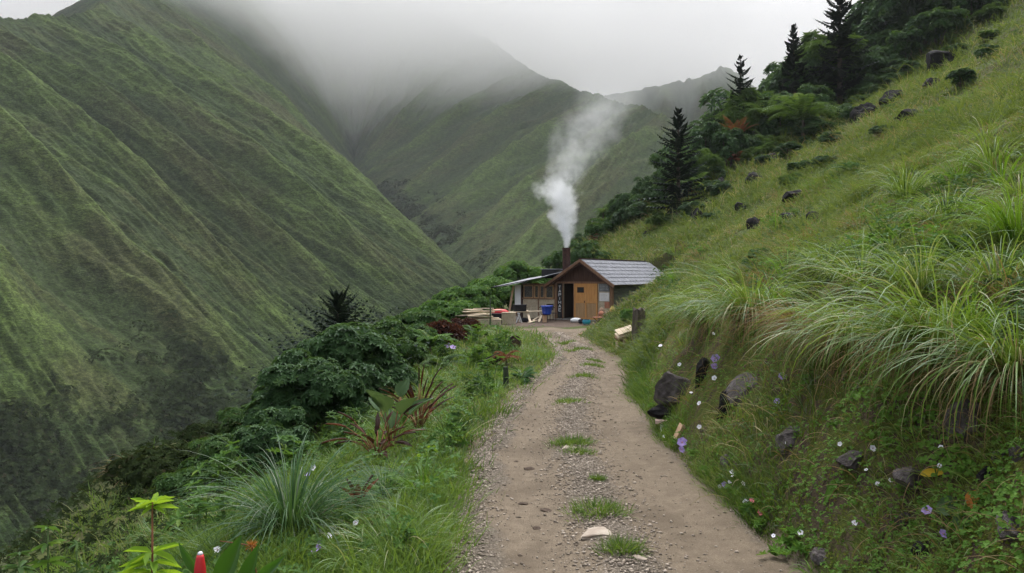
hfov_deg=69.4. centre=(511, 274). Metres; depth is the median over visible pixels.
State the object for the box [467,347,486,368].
leafy weed
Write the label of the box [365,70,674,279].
mountain
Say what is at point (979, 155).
tussock
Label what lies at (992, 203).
tussock
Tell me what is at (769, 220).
leafy weed
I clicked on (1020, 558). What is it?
creeper
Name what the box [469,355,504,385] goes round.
leafy weed
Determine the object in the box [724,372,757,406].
rock
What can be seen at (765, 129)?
shrub
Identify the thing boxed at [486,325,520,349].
leafy weed
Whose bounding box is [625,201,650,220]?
shrub
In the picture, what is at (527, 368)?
pale leaved plant
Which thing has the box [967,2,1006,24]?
shrub
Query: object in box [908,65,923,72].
shrub
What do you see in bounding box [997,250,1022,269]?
leafy weed
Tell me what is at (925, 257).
tussock
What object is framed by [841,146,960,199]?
tussock
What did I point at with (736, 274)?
tussock
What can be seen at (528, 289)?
window
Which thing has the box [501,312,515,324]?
wooden crate
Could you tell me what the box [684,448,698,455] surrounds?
herb
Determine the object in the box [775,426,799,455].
rock
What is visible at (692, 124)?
shrub
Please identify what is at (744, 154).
shrub
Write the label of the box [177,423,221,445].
bush
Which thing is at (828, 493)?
narrow leaf
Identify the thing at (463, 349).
leafy weed
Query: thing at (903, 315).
tussock
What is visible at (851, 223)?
tussock
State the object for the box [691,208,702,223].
rock
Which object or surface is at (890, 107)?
leafy weed
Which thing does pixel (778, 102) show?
shrub
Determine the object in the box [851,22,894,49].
shrub
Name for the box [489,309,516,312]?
red tub
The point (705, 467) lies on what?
herb
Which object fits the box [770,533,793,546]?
herb
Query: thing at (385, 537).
tussock
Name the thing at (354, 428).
tussock
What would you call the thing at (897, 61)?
shrub
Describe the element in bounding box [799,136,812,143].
shrub
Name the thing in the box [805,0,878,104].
conifer
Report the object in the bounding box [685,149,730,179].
shrub
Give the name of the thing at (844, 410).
creeper
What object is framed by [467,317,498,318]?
plank
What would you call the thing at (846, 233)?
tussock
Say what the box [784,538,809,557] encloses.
herb
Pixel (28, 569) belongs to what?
leafy sapling
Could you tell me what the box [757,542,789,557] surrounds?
herb
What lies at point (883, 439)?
creeper
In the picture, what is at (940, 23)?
shrub
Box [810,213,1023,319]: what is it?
tussock
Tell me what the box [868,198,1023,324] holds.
tussock
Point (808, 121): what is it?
shrub
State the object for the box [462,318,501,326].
plank trestle
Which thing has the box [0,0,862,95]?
sky
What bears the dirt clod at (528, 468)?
on the path
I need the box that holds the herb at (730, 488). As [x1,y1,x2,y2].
[724,483,738,495]
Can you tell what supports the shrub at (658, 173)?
on the hillside ground at (700, 414)
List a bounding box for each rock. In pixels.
[647,405,672,418]
[654,371,690,406]
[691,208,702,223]
[695,357,709,388]
[717,391,729,420]
[720,454,730,470]
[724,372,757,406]
[735,202,745,210]
[745,172,763,183]
[746,217,760,229]
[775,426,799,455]
[779,213,796,221]
[782,189,802,202]
[806,211,825,220]
[809,547,826,565]
[836,450,862,468]
[849,102,876,123]
[879,90,901,107]
[892,466,920,491]
[894,109,922,121]
[894,512,909,528]
[911,541,929,554]
[922,77,940,90]
[926,50,955,70]
[943,399,981,438]
[976,465,993,482]
[991,451,1004,463]
[995,511,1021,540]
[1008,446,1022,461]
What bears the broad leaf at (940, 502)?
on the hillside ground at (700, 414)
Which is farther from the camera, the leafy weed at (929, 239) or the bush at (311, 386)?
the bush at (311, 386)
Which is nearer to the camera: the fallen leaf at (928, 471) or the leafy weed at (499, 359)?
the fallen leaf at (928, 471)
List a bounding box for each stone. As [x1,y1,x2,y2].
[581,527,611,539]
[633,555,646,560]
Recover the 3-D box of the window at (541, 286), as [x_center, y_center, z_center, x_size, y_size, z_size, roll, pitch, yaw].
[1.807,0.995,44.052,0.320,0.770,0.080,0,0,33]
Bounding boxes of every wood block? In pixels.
[541,314,550,321]
[674,423,685,438]
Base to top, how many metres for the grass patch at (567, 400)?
0.212 m
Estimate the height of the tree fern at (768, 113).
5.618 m
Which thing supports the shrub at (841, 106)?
on the hillside ground at (700, 414)
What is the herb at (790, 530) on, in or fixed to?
on the hillside ground at (700, 414)
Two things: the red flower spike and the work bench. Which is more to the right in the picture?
the work bench
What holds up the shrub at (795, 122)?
on the hillside ground at (700, 414)
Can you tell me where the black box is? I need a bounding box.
[513,304,526,310]
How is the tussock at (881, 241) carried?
on the hillside ground at (700, 414)
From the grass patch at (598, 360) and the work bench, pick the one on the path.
the grass patch at (598, 360)
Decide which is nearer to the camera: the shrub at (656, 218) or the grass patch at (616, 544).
the grass patch at (616, 544)
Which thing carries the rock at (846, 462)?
on the hillside ground at (700, 414)
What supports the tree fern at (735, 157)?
on the hillside ground at (700, 414)
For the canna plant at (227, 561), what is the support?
on the hillside ground at (700, 414)
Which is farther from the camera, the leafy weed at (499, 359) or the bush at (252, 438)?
the leafy weed at (499, 359)
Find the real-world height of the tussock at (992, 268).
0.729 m
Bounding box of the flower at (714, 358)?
[711,354,719,361]
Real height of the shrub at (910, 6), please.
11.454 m
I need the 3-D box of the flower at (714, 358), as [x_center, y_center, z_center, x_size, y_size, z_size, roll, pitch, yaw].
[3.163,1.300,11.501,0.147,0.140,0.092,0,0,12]
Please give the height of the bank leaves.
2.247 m
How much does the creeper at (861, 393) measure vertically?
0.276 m
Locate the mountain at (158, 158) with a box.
[0,0,474,555]
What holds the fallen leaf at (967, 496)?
on the hillside ground at (700, 414)
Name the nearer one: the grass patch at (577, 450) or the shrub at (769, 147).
the grass patch at (577, 450)
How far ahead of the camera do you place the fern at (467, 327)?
29.68 m
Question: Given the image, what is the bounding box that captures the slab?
[655,419,668,423]
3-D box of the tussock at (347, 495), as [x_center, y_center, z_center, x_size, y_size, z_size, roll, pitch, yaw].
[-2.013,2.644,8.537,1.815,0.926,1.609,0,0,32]
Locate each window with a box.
[524,285,532,297]
[534,285,538,297]
[540,285,543,297]
[545,285,553,297]
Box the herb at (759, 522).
[751,516,767,530]
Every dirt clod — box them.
[524,467,534,470]
[540,508,551,511]
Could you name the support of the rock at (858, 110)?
on the hillside ground at (700, 414)
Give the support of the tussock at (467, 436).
on the hillside ground at (700, 414)
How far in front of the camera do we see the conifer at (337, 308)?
20.75 m
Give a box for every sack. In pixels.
[570,318,580,321]
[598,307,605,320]
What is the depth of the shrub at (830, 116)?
74.62 m
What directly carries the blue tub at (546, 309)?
on the wood block at (544, 317)
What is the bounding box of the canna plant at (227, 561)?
[179,535,284,572]
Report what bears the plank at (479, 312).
on the plank
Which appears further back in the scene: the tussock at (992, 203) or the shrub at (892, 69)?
the shrub at (892, 69)
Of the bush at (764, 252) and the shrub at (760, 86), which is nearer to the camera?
the bush at (764, 252)
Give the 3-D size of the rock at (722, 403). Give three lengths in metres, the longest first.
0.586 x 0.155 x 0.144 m
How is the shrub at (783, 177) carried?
on the hillside ground at (700, 414)
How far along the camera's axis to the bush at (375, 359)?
15.87 m
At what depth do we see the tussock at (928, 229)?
9.83 m
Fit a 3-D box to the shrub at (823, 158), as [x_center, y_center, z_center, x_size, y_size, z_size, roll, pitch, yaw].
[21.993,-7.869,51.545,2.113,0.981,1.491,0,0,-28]
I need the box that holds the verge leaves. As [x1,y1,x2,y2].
[88,321,551,572]
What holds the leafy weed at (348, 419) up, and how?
on the hillside ground at (700, 414)
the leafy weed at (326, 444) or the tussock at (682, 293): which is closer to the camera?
the leafy weed at (326, 444)
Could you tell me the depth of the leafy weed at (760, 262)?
14.33 m
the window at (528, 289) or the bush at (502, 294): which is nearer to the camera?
the window at (528, 289)
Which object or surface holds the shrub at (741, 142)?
on the hillside ground at (700, 414)
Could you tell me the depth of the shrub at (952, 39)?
82.23 m
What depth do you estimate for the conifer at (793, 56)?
83.46 m
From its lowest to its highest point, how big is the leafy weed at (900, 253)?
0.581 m
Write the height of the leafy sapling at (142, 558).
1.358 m
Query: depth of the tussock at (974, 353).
5.51 m
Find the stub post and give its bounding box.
[503,367,508,388]
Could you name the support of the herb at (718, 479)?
on the hillside ground at (700, 414)
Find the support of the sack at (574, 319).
on the hillside ground at (700, 414)
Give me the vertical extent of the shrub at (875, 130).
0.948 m
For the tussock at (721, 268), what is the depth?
18.95 m
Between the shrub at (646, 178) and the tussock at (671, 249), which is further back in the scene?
the shrub at (646, 178)
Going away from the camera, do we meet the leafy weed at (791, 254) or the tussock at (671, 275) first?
the leafy weed at (791, 254)
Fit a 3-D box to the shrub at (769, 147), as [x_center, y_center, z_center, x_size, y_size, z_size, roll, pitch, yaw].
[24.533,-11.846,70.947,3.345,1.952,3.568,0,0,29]
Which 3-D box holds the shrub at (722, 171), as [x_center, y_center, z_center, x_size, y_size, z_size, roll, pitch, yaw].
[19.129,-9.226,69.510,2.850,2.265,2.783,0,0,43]
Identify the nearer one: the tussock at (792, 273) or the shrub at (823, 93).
the tussock at (792, 273)
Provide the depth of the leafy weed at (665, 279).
28.38 m
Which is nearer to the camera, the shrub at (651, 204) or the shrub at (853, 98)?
the shrub at (651, 204)
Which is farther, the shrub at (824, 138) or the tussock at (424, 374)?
the shrub at (824, 138)
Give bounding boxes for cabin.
[490,248,662,320]
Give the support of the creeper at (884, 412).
on the hillside ground at (700, 414)
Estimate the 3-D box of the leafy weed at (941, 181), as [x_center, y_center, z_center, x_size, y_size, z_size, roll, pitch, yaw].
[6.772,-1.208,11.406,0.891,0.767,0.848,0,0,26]
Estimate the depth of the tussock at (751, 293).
11.33 m
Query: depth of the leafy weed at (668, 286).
24.36 m
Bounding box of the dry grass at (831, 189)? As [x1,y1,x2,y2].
[597,33,1023,367]
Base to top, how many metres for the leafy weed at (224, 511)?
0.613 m
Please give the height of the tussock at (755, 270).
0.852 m
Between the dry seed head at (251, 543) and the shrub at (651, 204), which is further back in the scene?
the shrub at (651, 204)
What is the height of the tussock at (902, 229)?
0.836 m
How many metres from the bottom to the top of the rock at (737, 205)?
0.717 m
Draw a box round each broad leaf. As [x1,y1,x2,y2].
[936,495,958,515]
[952,515,970,529]
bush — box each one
[102,445,199,502]
[149,460,240,510]
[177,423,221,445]
[177,433,244,471]
[215,404,246,433]
[231,405,315,470]
[239,348,371,436]
[272,322,423,417]
[368,319,436,370]
[379,310,453,324]
[392,323,441,348]
[404,299,480,319]
[425,319,467,342]
[432,285,503,313]
[449,317,480,330]
[466,276,519,307]
[484,260,551,309]
[540,239,612,268]
[619,309,632,322]
[741,247,775,266]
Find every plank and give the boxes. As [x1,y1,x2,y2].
[455,314,491,315]
[462,309,500,311]
[463,311,494,312]
[467,315,492,316]
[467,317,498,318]
[615,325,631,335]
[615,333,630,339]
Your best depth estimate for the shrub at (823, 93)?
78.99 m
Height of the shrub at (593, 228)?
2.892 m
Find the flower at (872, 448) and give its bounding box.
[870,445,875,453]
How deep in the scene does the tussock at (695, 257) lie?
28.02 m
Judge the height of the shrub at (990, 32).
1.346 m
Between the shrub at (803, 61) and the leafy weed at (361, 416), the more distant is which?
the shrub at (803, 61)
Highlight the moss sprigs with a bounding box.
[646,299,1023,572]
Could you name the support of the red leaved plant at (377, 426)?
on the hillside ground at (700, 414)
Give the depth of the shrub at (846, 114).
68.88 m
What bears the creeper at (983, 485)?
on the hillside ground at (700, 414)
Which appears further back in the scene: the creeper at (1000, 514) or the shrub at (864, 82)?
the shrub at (864, 82)
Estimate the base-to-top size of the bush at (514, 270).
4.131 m
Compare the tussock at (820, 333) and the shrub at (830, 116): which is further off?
the shrub at (830, 116)
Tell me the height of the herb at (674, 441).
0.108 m
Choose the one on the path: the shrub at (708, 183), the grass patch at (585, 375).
the grass patch at (585, 375)
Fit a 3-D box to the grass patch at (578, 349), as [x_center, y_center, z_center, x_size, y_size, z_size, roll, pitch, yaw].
[2.342,2.529,25.433,1.170,0.248,1.060,0,0,0]
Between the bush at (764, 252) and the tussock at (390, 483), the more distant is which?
the bush at (764, 252)
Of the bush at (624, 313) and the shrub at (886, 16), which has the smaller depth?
the bush at (624, 313)
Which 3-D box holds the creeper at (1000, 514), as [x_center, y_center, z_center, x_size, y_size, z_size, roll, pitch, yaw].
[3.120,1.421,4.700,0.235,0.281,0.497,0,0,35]
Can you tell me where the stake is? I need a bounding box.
[489,298,490,324]
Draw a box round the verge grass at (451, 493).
[22,322,571,572]
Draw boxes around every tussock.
[92,454,124,491]
[118,514,188,544]
[149,424,422,570]
[157,513,226,547]
[170,515,256,559]
[171,484,233,526]
[173,488,260,528]
[177,492,254,528]
[285,459,401,517]
[287,517,412,572]
[307,444,371,473]
[312,489,469,572]
[319,413,379,440]
[320,449,363,476]
[342,448,427,494]
[343,410,425,443]
[365,469,437,516]
[366,407,396,424]
[372,451,462,499]
[374,510,468,570]
[385,387,438,405]
[395,522,461,568]
[404,402,506,448]
[406,373,450,399]
[410,355,470,389]
[419,385,470,405]
[445,393,475,406]
[454,344,478,358]
[468,374,511,389]
[471,378,515,396]
[640,283,732,343]
[642,257,835,368]
[652,240,685,255]
[664,270,682,279]
[664,285,698,300]
[682,247,710,263]
[686,273,718,288]
[688,266,736,284]
[700,255,741,276]
[704,256,742,277]
[706,288,865,361]
[715,256,761,283]
[725,279,815,307]
[730,257,783,281]
[731,277,936,403]
[734,262,791,288]
[749,243,1023,430]
[750,219,877,279]
[752,244,808,278]
[763,218,935,306]
[770,259,808,282]
[789,558,821,572]
[806,224,870,259]
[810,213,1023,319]
[820,221,867,245]
[827,208,866,229]
[834,288,1023,462]
[836,218,929,266]
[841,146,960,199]
[841,207,930,247]
[860,237,919,258]
[862,228,981,280]
[864,163,1022,236]
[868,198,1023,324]
[869,207,938,244]
[873,222,928,252]
[895,216,978,245]
[896,271,1023,345]
[908,162,1023,244]
[914,124,1023,186]
[927,145,989,181]
[933,246,1023,289]
[935,243,1023,303]
[936,208,982,232]
[938,111,1016,143]
[948,188,1023,226]
[955,132,1023,186]
[956,160,1023,197]
[994,161,1021,175]
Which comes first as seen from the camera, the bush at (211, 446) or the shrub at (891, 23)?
the bush at (211, 446)
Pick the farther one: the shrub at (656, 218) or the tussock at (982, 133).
the shrub at (656, 218)
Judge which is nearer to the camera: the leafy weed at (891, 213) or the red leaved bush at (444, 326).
the leafy weed at (891, 213)
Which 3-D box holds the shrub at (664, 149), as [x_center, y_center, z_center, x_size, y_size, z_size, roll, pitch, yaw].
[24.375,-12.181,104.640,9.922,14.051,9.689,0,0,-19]
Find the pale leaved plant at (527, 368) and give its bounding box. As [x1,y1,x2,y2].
[508,366,534,372]
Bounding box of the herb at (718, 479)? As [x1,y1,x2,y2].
[713,475,725,483]
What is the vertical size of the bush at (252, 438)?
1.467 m
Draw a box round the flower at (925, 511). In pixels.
[921,505,931,516]
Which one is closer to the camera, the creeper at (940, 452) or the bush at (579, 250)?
the creeper at (940, 452)
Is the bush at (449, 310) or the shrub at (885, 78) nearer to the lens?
the bush at (449, 310)
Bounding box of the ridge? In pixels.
[604,66,757,135]
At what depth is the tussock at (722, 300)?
11.12 m
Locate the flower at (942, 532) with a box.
[939,529,946,538]
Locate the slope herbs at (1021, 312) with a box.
[599,21,1023,365]
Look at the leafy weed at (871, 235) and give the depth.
9.70 m
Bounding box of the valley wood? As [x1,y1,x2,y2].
[0,178,525,537]
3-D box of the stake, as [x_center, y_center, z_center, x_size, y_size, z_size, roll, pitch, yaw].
[-1.063,1.875,36.180,0.088,1.451,0.083,0,0,23]
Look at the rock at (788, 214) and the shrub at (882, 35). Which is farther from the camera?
the shrub at (882, 35)
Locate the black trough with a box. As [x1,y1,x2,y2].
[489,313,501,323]
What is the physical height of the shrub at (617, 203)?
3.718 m
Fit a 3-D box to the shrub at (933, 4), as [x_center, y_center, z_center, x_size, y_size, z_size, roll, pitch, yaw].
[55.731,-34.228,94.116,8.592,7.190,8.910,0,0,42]
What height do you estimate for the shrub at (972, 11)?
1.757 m
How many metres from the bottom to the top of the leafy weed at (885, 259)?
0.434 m
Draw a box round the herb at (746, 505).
[738,500,754,514]
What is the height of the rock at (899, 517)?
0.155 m
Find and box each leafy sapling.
[2,550,34,572]
[25,525,70,572]
[61,540,90,572]
[118,492,182,572]
[426,445,437,453]
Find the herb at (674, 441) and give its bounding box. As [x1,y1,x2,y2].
[670,438,677,444]
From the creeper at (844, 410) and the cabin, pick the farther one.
the cabin
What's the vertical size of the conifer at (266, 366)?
2.058 m
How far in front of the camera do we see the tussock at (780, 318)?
9.47 m
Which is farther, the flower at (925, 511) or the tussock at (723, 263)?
the tussock at (723, 263)
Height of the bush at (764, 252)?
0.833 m
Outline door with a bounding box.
[574,283,597,319]
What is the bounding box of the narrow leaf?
[824,478,838,505]
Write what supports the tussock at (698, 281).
on the hillside ground at (700, 414)
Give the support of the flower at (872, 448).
on the hillside ground at (700, 414)
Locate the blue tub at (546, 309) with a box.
[539,305,554,314]
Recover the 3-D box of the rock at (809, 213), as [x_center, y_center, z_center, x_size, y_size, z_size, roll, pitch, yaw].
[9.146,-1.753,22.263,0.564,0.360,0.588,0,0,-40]
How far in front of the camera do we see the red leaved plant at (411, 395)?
12.19 m
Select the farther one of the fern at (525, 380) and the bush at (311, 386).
the fern at (525, 380)
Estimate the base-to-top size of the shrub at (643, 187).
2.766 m
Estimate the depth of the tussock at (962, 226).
9.51 m
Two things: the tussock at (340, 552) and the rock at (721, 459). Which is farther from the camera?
the rock at (721, 459)
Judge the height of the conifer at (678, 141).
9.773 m
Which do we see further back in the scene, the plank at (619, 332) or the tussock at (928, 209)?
the plank at (619, 332)
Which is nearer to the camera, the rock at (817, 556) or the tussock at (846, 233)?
the rock at (817, 556)
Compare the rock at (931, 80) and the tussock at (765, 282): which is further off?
the rock at (931, 80)
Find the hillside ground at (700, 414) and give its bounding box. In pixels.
[0,0,1023,572]
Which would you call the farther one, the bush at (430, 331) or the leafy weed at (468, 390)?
the bush at (430, 331)
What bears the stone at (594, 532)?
on the path
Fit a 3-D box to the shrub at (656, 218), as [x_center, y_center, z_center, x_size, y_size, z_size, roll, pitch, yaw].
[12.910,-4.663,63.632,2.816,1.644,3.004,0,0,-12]
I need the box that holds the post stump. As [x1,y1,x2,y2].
[631,307,645,343]
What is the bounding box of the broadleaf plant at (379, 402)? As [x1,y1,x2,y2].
[363,378,433,447]
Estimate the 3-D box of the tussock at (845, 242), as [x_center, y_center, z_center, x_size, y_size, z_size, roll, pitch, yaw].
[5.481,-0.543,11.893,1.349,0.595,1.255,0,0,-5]
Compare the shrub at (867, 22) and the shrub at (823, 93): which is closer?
the shrub at (823, 93)
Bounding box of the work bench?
[508,311,541,321]
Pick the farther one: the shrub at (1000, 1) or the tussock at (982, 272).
the shrub at (1000, 1)
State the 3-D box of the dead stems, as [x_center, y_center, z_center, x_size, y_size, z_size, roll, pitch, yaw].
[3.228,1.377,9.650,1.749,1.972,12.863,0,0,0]
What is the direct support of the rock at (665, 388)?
on the hillside ground at (700, 414)
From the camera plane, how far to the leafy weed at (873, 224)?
10.67 m
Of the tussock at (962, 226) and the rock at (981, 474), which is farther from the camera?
the tussock at (962, 226)
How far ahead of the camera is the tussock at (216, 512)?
9.21 m
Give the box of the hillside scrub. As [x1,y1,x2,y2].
[0,321,378,572]
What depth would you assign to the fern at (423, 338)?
25.86 m
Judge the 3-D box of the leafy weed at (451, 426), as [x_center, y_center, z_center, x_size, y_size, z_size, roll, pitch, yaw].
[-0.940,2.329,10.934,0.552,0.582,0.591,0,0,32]
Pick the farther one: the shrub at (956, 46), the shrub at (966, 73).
the shrub at (956, 46)
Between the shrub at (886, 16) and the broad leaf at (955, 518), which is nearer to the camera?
the broad leaf at (955, 518)
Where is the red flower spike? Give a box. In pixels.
[194,551,205,572]
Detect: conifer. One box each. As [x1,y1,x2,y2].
[198,282,455,397]
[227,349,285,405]
[628,107,724,215]
[707,55,758,138]
[774,23,811,94]
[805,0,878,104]
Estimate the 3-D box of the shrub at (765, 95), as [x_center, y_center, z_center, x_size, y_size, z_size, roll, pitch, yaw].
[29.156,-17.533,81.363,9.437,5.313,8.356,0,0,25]
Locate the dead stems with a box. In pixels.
[646,308,1023,572]
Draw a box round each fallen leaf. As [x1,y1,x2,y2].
[920,468,942,476]
[965,490,979,508]
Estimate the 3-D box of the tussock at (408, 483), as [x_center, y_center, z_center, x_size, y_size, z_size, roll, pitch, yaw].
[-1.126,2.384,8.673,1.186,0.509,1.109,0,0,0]
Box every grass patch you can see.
[541,430,601,449]
[552,395,588,405]
[553,338,575,344]
[555,444,598,455]
[558,494,635,522]
[563,344,594,351]
[567,371,598,378]
[579,361,603,367]
[586,357,604,362]
[587,472,607,481]
[588,530,652,557]
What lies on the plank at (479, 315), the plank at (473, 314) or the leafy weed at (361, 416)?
the plank at (473, 314)
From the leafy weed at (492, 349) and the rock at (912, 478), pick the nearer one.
the rock at (912, 478)
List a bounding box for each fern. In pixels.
[407,327,461,351]
[418,353,466,368]
[462,325,495,337]
[488,350,521,366]
[509,369,536,384]
[586,233,600,240]
[594,204,607,217]
[669,172,709,196]
[684,148,731,165]
[721,116,758,130]
[726,151,748,170]
[739,94,795,125]
[749,129,789,145]
[760,93,842,137]
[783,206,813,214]
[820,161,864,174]
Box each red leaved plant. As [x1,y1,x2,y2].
[321,402,424,458]
[340,475,378,510]
[379,364,455,432]
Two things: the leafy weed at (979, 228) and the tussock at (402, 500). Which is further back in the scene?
the leafy weed at (979, 228)
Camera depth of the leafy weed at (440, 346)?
22.73 m
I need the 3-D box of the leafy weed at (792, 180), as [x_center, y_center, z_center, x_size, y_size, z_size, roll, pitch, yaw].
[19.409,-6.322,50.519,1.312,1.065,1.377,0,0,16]
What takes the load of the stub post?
on the hillside ground at (700, 414)
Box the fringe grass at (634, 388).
[581,321,997,572]
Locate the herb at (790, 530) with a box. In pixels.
[779,526,802,536]
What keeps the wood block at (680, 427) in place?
on the hillside ground at (700, 414)
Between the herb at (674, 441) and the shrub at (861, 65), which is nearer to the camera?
the herb at (674, 441)
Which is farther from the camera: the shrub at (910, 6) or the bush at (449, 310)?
the shrub at (910, 6)
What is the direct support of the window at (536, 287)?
in the cabin
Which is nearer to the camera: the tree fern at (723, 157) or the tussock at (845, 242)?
the tussock at (845, 242)
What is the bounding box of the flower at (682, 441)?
[677,437,686,446]
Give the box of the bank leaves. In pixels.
[630,300,1023,572]
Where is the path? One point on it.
(720, 558)
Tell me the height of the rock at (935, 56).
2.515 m
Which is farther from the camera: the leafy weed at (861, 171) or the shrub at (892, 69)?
the shrub at (892, 69)
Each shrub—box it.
[568,233,589,247]
[584,217,621,241]
[597,205,612,219]
[605,193,643,223]
[610,208,631,230]
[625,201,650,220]
[630,175,652,193]
[632,181,650,196]
[642,186,675,205]
[642,202,665,211]
[644,212,675,225]
[649,145,686,169]
[652,155,700,197]
[656,138,683,170]
[674,167,707,187]
[676,200,705,214]
[682,205,697,217]
[683,120,702,143]
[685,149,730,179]
[686,121,723,154]
[688,87,737,131]
[697,180,731,191]
[700,166,727,179]
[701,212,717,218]
[709,181,734,197]
[711,127,750,167]
[713,85,764,134]
[727,131,747,163]
[730,146,759,162]
[744,134,762,148]
[750,140,782,155]
[751,92,816,121]
[753,91,779,133]
[753,154,773,165]
[757,80,767,92]
[757,115,778,138]
[760,45,800,83]
[762,57,831,92]
[763,61,785,89]
[765,63,809,93]
[768,91,798,125]
[772,141,803,161]
[777,172,804,183]
[782,115,824,131]
[785,160,813,169]
[791,83,835,107]
[793,118,824,136]
[798,29,868,76]
[799,43,832,80]
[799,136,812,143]
[801,121,846,135]
[802,125,826,136]
[811,155,837,166]
[817,131,841,143]
[818,102,838,118]
[826,106,843,120]
[833,103,852,114]
[837,106,855,118]
[844,15,886,35]
[845,0,912,25]
[845,84,885,99]
[845,94,870,105]
[846,12,888,37]
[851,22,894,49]
[852,73,885,88]
[856,12,904,50]
[856,60,885,77]
[858,50,891,72]
[861,19,903,46]
[868,7,914,29]
[868,45,910,60]
[868,125,893,135]
[870,0,943,17]
[872,64,901,76]
[873,72,906,87]
[885,26,928,57]
[885,58,912,70]
[899,60,920,73]
[902,11,940,56]
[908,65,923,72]
[909,6,969,46]
[916,0,955,14]
[941,13,968,35]
[942,42,967,52]
[944,67,976,87]
[947,37,960,43]
[952,0,992,16]
[953,17,972,31]
[966,8,999,19]
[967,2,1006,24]
[973,44,1001,58]
[975,29,1001,40]
[982,0,1010,5]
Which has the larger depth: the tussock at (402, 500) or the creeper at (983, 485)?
the tussock at (402, 500)
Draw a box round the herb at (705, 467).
[699,464,714,475]
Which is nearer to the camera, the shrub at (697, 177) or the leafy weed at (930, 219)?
the leafy weed at (930, 219)
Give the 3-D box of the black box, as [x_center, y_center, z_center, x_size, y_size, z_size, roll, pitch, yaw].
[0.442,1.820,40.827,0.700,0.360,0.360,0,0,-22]
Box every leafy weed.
[163,479,234,537]
[191,440,252,491]
[201,486,248,530]
[266,435,324,472]
[288,449,317,469]
[317,432,347,455]
[319,410,367,439]
[334,414,357,429]
[341,406,372,426]
[377,511,429,558]
[394,401,413,427]
[427,411,469,446]
[428,375,451,391]
[432,335,462,360]
[443,405,481,434]
[458,370,483,391]
[460,345,497,368]
[460,348,483,358]
[462,380,490,400]
[464,323,486,346]
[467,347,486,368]
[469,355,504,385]
[479,353,503,364]
[479,382,502,398]
[481,333,512,354]
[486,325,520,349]
[653,262,677,280]
[655,276,680,296]
[658,277,674,285]
[684,244,709,258]
[751,258,782,281]
[757,213,786,231]
[769,215,791,231]
[778,223,804,238]
[778,247,800,266]
[787,175,799,187]
[837,232,905,289]
[849,167,870,181]
[860,212,924,247]
[864,203,893,222]
[867,223,915,248]
[871,249,910,278]
[883,102,897,112]
[883,197,917,221]
[888,219,964,256]
[892,250,933,281]
[909,234,962,263]
[914,229,984,270]
[917,225,984,273]
[918,172,979,211]
[928,217,948,226]
[930,196,986,221]
[940,170,976,188]
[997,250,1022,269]
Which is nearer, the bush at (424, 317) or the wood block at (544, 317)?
the bush at (424, 317)
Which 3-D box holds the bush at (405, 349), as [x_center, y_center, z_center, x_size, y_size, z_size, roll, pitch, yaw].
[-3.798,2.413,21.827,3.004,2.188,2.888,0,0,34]
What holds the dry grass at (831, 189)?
on the hillside ground at (700, 414)
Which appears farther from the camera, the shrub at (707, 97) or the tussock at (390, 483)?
the shrub at (707, 97)
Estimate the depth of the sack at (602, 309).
39.59 m
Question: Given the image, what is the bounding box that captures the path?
[446,327,808,572]
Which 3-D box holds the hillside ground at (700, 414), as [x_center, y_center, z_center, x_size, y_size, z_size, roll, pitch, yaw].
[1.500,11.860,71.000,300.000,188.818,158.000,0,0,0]
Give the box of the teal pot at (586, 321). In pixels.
[582,319,590,324]
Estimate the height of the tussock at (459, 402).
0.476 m
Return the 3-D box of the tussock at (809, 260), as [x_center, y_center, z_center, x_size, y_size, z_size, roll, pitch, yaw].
[5.050,-0.154,11.974,2.276,1.436,2.184,0,0,12]
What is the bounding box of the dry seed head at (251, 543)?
[221,539,256,572]
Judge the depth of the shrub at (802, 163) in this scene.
53.98 m
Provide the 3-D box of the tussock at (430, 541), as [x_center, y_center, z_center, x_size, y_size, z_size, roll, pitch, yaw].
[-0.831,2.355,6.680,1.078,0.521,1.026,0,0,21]
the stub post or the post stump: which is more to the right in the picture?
the post stump
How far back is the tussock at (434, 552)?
6.54 m
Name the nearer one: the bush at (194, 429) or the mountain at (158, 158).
the bush at (194, 429)
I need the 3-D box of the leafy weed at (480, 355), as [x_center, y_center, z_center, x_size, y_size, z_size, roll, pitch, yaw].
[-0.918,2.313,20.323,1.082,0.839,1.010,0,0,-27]
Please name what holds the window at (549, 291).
in the cabin
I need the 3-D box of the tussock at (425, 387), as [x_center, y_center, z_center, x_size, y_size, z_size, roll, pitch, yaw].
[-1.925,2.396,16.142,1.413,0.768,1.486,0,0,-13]
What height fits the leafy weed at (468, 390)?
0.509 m
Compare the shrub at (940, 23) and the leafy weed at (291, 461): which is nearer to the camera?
the leafy weed at (291, 461)
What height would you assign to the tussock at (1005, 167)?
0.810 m
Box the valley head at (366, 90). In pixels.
[163,0,530,175]
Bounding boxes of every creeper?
[769,395,794,419]
[791,369,816,394]
[829,381,861,426]
[853,379,879,405]
[866,421,907,448]
[876,392,905,421]
[897,375,943,422]
[901,391,938,430]
[916,427,959,471]
[919,436,959,477]
[937,433,970,478]
[939,444,988,491]
[954,484,995,534]
[965,466,1005,526]
[981,473,1023,525]
[981,515,1023,572]
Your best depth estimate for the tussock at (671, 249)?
50.50 m
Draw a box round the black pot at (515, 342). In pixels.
[508,335,520,346]
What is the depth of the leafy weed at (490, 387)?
15.04 m
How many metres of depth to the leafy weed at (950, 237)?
8.64 m

